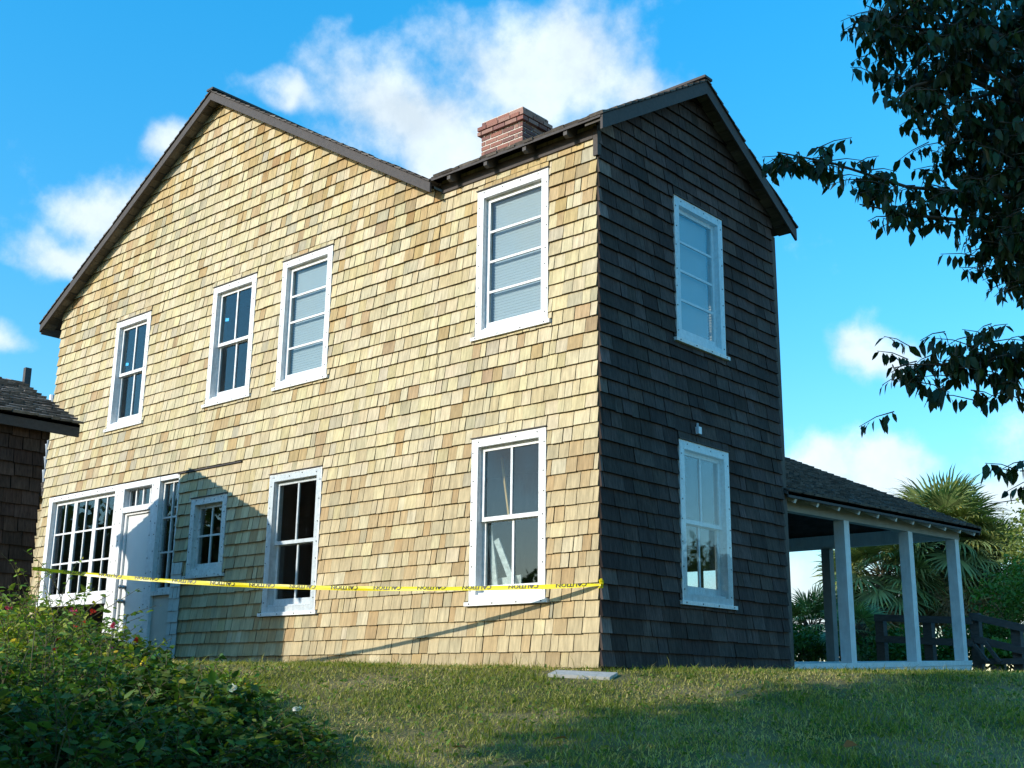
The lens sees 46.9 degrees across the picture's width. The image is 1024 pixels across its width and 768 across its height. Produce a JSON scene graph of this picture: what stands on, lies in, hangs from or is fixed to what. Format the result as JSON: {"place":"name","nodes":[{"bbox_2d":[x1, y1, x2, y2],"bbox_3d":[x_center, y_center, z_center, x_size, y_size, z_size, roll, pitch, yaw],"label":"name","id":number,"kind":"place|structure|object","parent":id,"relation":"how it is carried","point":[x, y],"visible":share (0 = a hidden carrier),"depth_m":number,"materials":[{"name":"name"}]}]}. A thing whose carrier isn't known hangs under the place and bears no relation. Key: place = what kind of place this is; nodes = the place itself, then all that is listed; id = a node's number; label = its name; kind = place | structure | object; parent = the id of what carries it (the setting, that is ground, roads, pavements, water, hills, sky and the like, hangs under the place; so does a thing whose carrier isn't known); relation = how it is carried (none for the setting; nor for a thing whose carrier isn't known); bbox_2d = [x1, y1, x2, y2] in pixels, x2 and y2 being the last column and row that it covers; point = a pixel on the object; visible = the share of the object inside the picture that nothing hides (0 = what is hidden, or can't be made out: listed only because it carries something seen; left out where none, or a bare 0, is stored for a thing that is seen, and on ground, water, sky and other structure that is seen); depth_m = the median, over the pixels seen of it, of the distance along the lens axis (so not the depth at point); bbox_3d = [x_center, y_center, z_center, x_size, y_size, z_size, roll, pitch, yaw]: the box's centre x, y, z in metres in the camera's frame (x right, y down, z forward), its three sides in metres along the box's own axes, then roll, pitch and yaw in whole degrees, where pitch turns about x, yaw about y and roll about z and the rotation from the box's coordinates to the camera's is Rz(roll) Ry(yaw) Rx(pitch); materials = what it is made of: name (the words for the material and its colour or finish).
{"place":"outdoors","nodes":[
{"label":"outdoors","id":0,"kind":"place"},
{"bbox_2d":[0,0,1023,670],"label":"sky","id":1,"kind":"structure","parent":0,"point":[93,93],"materials":[{"name":"blue"}]},
{"bbox_2d":[0,654,1023,767],"bbox_3d":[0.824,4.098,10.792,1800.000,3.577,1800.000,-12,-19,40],"label":"ground","id":2,"kind":"structure","parent":0,"point":[533,752],"depth_m":8.73,"materials":[{"name":"green plant"}]},
{"bbox_2d":[27,394,54,614],"bbox_3d":[-7.370,2.814,21.086,2.470,5.170,3.327,-12,-19,40],"label":"lean to","id":3,"kind":"object","parent":2,"relation":"on","point":[51,397],"visible":0.02,"depth_m":19.70,"materials":[{"name":"wood"}]},
{"bbox_2d":[0,377,83,626],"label":"shed","id":4,"kind":"structure","parent":2,"relation":"on","point":[31,419],"depth_m":13.65,"materials":[{"name":"wood"}]},
{"bbox_2d":[22,367,31,386],"bbox_3d":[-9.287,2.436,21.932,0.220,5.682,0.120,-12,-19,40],"label":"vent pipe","id":5,"kind":"object","parent":4,"relation":"on","point":[27,372],"visible":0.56,"depth_m":22.61,"materials":[{"name":"grey metal"}]},
{"bbox_2d":[0,548,160,643],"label":"weedy shrub","id":6,"kind":"object","parent":2,"relation":"on","point":[66,610],"visible":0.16,"depth_m":10.50,"materials":[{"name":"green plant"}]},
{"bbox_2d":[0,562,166,680],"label":"flowering shrub","id":7,"kind":"object","parent":2,"relation":"on","point":[18,631],"visible":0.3,"depth_m":9.03,"materials":[{"name":"green plant"}]},
{"bbox_2d":[0,616,169,759],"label":"shaded shrub","id":8,"kind":"object","parent":2,"relation":"on","point":[39,674],"visible":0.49,"depth_m":7.73,"materials":[{"name":"green plant"}]},
{"bbox_2d":[10,625,173,683],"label":"undergrowth","id":9,"kind":"object","parent":2,"relation":"on","point":[117,661],"visible":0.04,"depth_m":8.84,"materials":[{"name":"green plant"}]},
{"bbox_2d":[0,656,208,767],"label":"front shrub","id":10,"kind":"object","parent":2,"relation":"on","point":[19,731],"visible":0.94,"depth_m":6.65,"materials":[{"name":"green plant"}]},
{"bbox_2d":[59,611,178,671],"bbox_3d":[-3.313,2.246,9.755,1.255,0.683,1.129,-12,-19,40],"label":"leafy shrub","id":11,"kind":"object","parent":2,"relation":"on","point":[126,637],"visible":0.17,"depth_m":9.71,"materials":[{"name":"green plant"}]},
{"bbox_2d":[82,700,281,767],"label":"weedy clump","id":12,"kind":"object","parent":2,"relation":"on","point":[185,753],"visible":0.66,"depth_m":6.73,"materials":[{"name":"green plant"}]},
{"bbox_2d":[78,647,303,761],"bbox_3d":[-2.142,2.048,7.581,1.411,0.724,1.666,10,-17,-33],"label":"broad leaf shrub","id":13,"kind":"object","parent":2,"relation":"on","point":[203,697],"visible":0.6,"depth_m":7.46,"materials":[{"name":"green plant"}]},
{"bbox_2d":[120,662,288,718],"bbox_3d":[-2.244,2.230,8.373,1.441,0.533,1.191,-12,-19,40],"label":"trailing shrub","id":14,"kind":"object","parent":2,"relation":"on","point":[221,675],"visible":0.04,"depth_m":8.52,"materials":[{"name":"green plant"}]},
{"bbox_2d":[154,659,280,699],"bbox_3d":[-2.447,2.349,9.110,1.219,0.462,1.317,-12,-19,40],"label":"shrub","id":15,"kind":"object","parent":2,"relation":"on","point":[225,678],"visible":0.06,"depth_m":9.22,"materials":[{"name":"green plant"}]},
{"bbox_2d":[215,705,352,767],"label":"creeping plant","id":16,"kind":"object","parent":2,"relation":"on","point":[299,743],"visible":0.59,"depth_m":7.20,"materials":[{"name":"green plant"}]},
{"bbox_2d":[29,74,797,670],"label":"shingle house","id":17,"kind":"structure","parent":2,"relation":"on","point":[293,354],"depth_m":14.02,"materials":[{"name":"wood"}]},
{"bbox_2d":[36,492,114,607],"bbox_3d":[-6.671,2.562,18.098,2.050,1.658,0.160,-12,-19,40],"label":"window","id":18,"kind":"structure","parent":17,"relation":"in","point":[95,596],"depth_m":18.11,"materials":[{"name":"white paint"}]},
{"bbox_2d":[103,310,151,432],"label":"window","id":19,"kind":"structure","parent":17,"relation":"in","point":[114,422],"depth_m":18.22,"materials":[{"name":"white paint"}]},
{"bbox_2d":[114,510,149,644],"bbox_3d":[-5.434,2.850,16.911,0.736,2.056,0.148,-12,-19,40],"label":"door","id":20,"kind":"structure","parent":17,"relation":"in","point":[135,532],"depth_m":17.02,"materials":[{"name":"paint"}]},
{"bbox_2d":[181,492,228,579],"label":"window","id":21,"kind":"structure","parent":17,"relation":"in","point":[194,570],"depth_m":15.95,"materials":[{"name":"white paint"}]},
{"bbox_2d":[201,272,257,408],"bbox_3d":[-3.857,-0.591,16.409,1.100,1.769,0.192,-12,-19,40],"label":"window","id":22,"kind":"structure","parent":17,"relation":"in","point":[213,397],"depth_m":16.52,"materials":[{"name":"white paint"}]},
{"bbox_2d":[257,465,323,616],"bbox_3d":[-2.685,1.959,14.641,1.130,1.794,0.192,-12,-19,40],"label":"window","id":23,"kind":"structure","parent":17,"relation":"in","point":[303,606],"depth_m":14.73,"materials":[{"name":"white paint"}]},
{"bbox_2d":[271,243,333,391],"bbox_3d":[-2.661,-0.845,15.377,1.120,1.794,0.192,-12,-19,40],"label":"window","id":24,"kind":"structure","parent":17,"relation":"in","point":[310,281],"depth_m":15.47,"materials":[{"name":"white paint"}]},
{"bbox_2d":[32,567,603,590],"bbox_3d":[-2.319,2.030,12.454,6.806,0.359,0.061,-4,-15,19],"label":"caution tape","id":25,"kind":"object","parent":17,"relation":"attached to","point":[381,588],"visible":1,"depth_m":12.28,"materials":[{"name":"yellow plastic"}]},
{"bbox_2d":[488,525,498,584],"bbox_3d":[-0.203,1.858,12.551,0.174,0.730,0.033,-8,-17,29],"label":"board","id":26,"kind":"object","parent":17,"relation":"attached to","point":[492,555],"visible":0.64,"depth_m":12.55,"materials":[{"name":"white wood"}]},
{"bbox_2d":[494,538,516,583],"bbox_3d":[-0.066,1.891,12.431,0.320,0.553,0.025,-10,-18,36],"label":"board","id":27,"kind":"object","parent":17,"relation":"attached to","point":[503,557],"visible":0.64,"depth_m":12.44,"materials":[{"name":"white wood"}]},
{"bbox_2d":[501,457,510,521],"bbox_3d":[-0.067,1.134,12.761,0.029,0.739,0.269,7,-16,-23],"label":"stick","id":28,"kind":"object","parent":17,"relation":"on","point":[505,487],"visible":0.93,"depth_m":12.77,"materials":[{"name":"beige wood"}]},
{"bbox_2d":[491,575,521,584],"bbox_3d":[-0.055,2.116,12.443,0.431,0.190,0.020,-12,-19,40],"label":"board","id":29,"kind":"object","parent":17,"relation":"attached to","point":[505,581],"visible":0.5,"depth_m":12.44,"materials":[{"name":"white wood"}]},
{"bbox_2d":[463,425,549,606],"bbox_3d":[-0.013,1.394,12.335,1.140,1.799,0.192,-12,-19,40],"label":"window","id":30,"kind":"structure","parent":17,"relation":"in","point":[478,556],"depth_m":12.41,"materials":[{"name":"white paint"}]},
{"bbox_2d":[470,166,551,341],"bbox_3d":[0.032,-1.413,13.053,1.145,1.794,0.192,-12,-19,40],"label":"window","id":31,"kind":"structure","parent":17,"relation":"in","point":[484,328],"depth_m":13.13,"materials":[{"name":"white paint"}]},
{"bbox_2d":[672,193,730,360],"bbox_3d":[2.122,-1.214,13.638,0.192,1.754,1.105,-12,-19,40],"label":"window","id":32,"kind":"structure","parent":17,"relation":"in","point":[690,255],"depth_m":13.76,"materials":[{"name":"white paint"}]},
{"bbox_2d":[677,437,737,609],"bbox_3d":[2.075,1.541,12.911,0.192,1.774,1.090,-12,-19,40],"label":"window","id":33,"kind":"structure","parent":17,"relation":"in","point":[721,597],"depth_m":13.03,"materials":[{"name":"white paint"}]},
{"bbox_2d":[548,670,617,679],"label":"stone slab","id":34,"kind":"structure","parent":2,"relation":"on","point":[585,674],"depth_m":10.69,"materials":[{"name":"concrete"}]},
{"bbox_2d":[793,623,825,661],"bbox_3d":[5.689,5.280,23.738,1.911,1.133,2.034,-12,-19,40],"label":"background shrub","id":35,"kind":"object","parent":2,"relation":"on","point":[802,638],"visible":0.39,"depth_m":23.07,"materials":[{"name":"green plant"}]},
{"bbox_2d":[791,580,837,661],"bbox_3d":[6.486,5.445,25.903,2.186,2.294,2.256,-12,-19,40],"label":"palmetto","id":36,"kind":"object","parent":2,"relation":"on","point":[802,613],"visible":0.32,"depth_m":25.76,"materials":[{"name":"green plant"}]},
{"bbox_2d":[843,740,856,746],"bbox_3d":[2.163,2.310,7.584,0.034,0.045,0.111,12,-18,-38],"label":"fallen leaf","id":37,"kind":"object","parent":2,"relation":"on","point":[848,743],"visible":1,"depth_m":7.59,"materials":[{"name":"brown plant"}]},
{"bbox_2d":[798,627,902,660],"bbox_3d":[6.806,5.187,23.039,2.255,1.026,2.204,-12,-19,40],"label":"background shrub","id":38,"kind":"object","parent":2,"relation":"on","point":[823,651],"visible":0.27,"depth_m":22.30,"materials":[{"name":"green plant"}]},
{"bbox_2d":[813,597,898,660],"bbox_3d":[6.635,5.211,22.866,1.696,2.162,1.570,0,-15,1],"label":"palmetto","id":39,"kind":"object","parent":2,"relation":"on","point":[863,612],"visible":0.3,"depth_m":22.73,"materials":[{"name":"green plant"}]},
{"bbox_2d":[811,542,949,635],"bbox_3d":[8.347,4.671,26.297,3.379,4.081,3.242,-12,-19,40],"label":"cabbage palm","id":40,"kind":"object","parent":2,"relation":"on","point":[882,591],"visible":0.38,"depth_m":25.57,"materials":[{"name":"green plant"}]},
{"bbox_2d":[783,457,981,669],"bbox_3d":[2.629,2.745,18.868,7.503,4.363,6.225,-12,-19,40],"label":"porch","id":41,"kind":"object","parent":2,"relation":"on","point":[828,513],"visible":0.41,"depth_m":17.33,"materials":[{"name":"paint"}]},
{"bbox_2d":[761,0,1023,503],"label":"leafy tree","id":42,"kind":"object","parent":2,"relation":"on","point":[973,34],"visible":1,"depth_m":7.15,"materials":[{"name":"green plant"}]},
{"bbox_2d":[863,624,954,660],"bbox_3d":[7.591,5.075,22.464,1.930,1.004,1.831,-12,-19,40],"label":"background shrub","id":43,"kind":"object","parent":2,"relation":"on","point":[900,652],"visible":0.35,"depth_m":22.04,"materials":[{"name":"green plant"}]},
{"bbox_2d":[874,463,1019,651],"bbox_3d":[9.604,4.208,26.220,3.301,4.853,3.286,5,-15,-18],"label":"cabbage palm","id":44,"kind":"object","parent":2,"relation":"on","point":[955,498],"visible":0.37,"depth_m":25.69,"materials":[{"name":"green plant"}]},
{"bbox_2d":[874,613,1023,671],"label":"ramp railing","id":45,"kind":"object","parent":2,"relation":"on","point":[977,642],"visible":0.86,"depth_m":19.45,"materials":[{"name":"grey wood"}]},
{"bbox_2d":[935,612,1023,670],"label":"background shrub","id":46,"kind":"object","parent":2,"relation":"on","point":[986,631],"visible":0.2,"depth_m":21.75,"materials":[{"name":"green plant"}]},
{"bbox_2d":[941,510,1023,670],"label":"palmetto","id":47,"kind":"object","parent":2,"relation":"on","point":[992,527],"visible":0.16,"depth_m":25.50,"materials":[{"name":"green plant"}]},
{"bbox_2d":[965,551,1023,639],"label":"background shrub","id":48,"kind":"object","parent":2,"relation":"on","point":[1017,609],"visible":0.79,"depth_m":21.70,"materials":[{"name":"green plant"}]},
{"bbox_2d":[984,633,1023,668],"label":"background shrub","id":49,"kind":"object","parent":2,"relation":"on","point":[1001,653],"visible":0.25,"depth_m":20.29,"materials":[{"name":"green plant"}]},
{"bbox_2d":[993,497,1023,623],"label":"background shrub","id":50,"kind":"object","parent":2,"relation":"on","point":[1019,529],"visible":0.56,"depth_m":23.73,"materials":[{"name":"green plant"}]}
]}

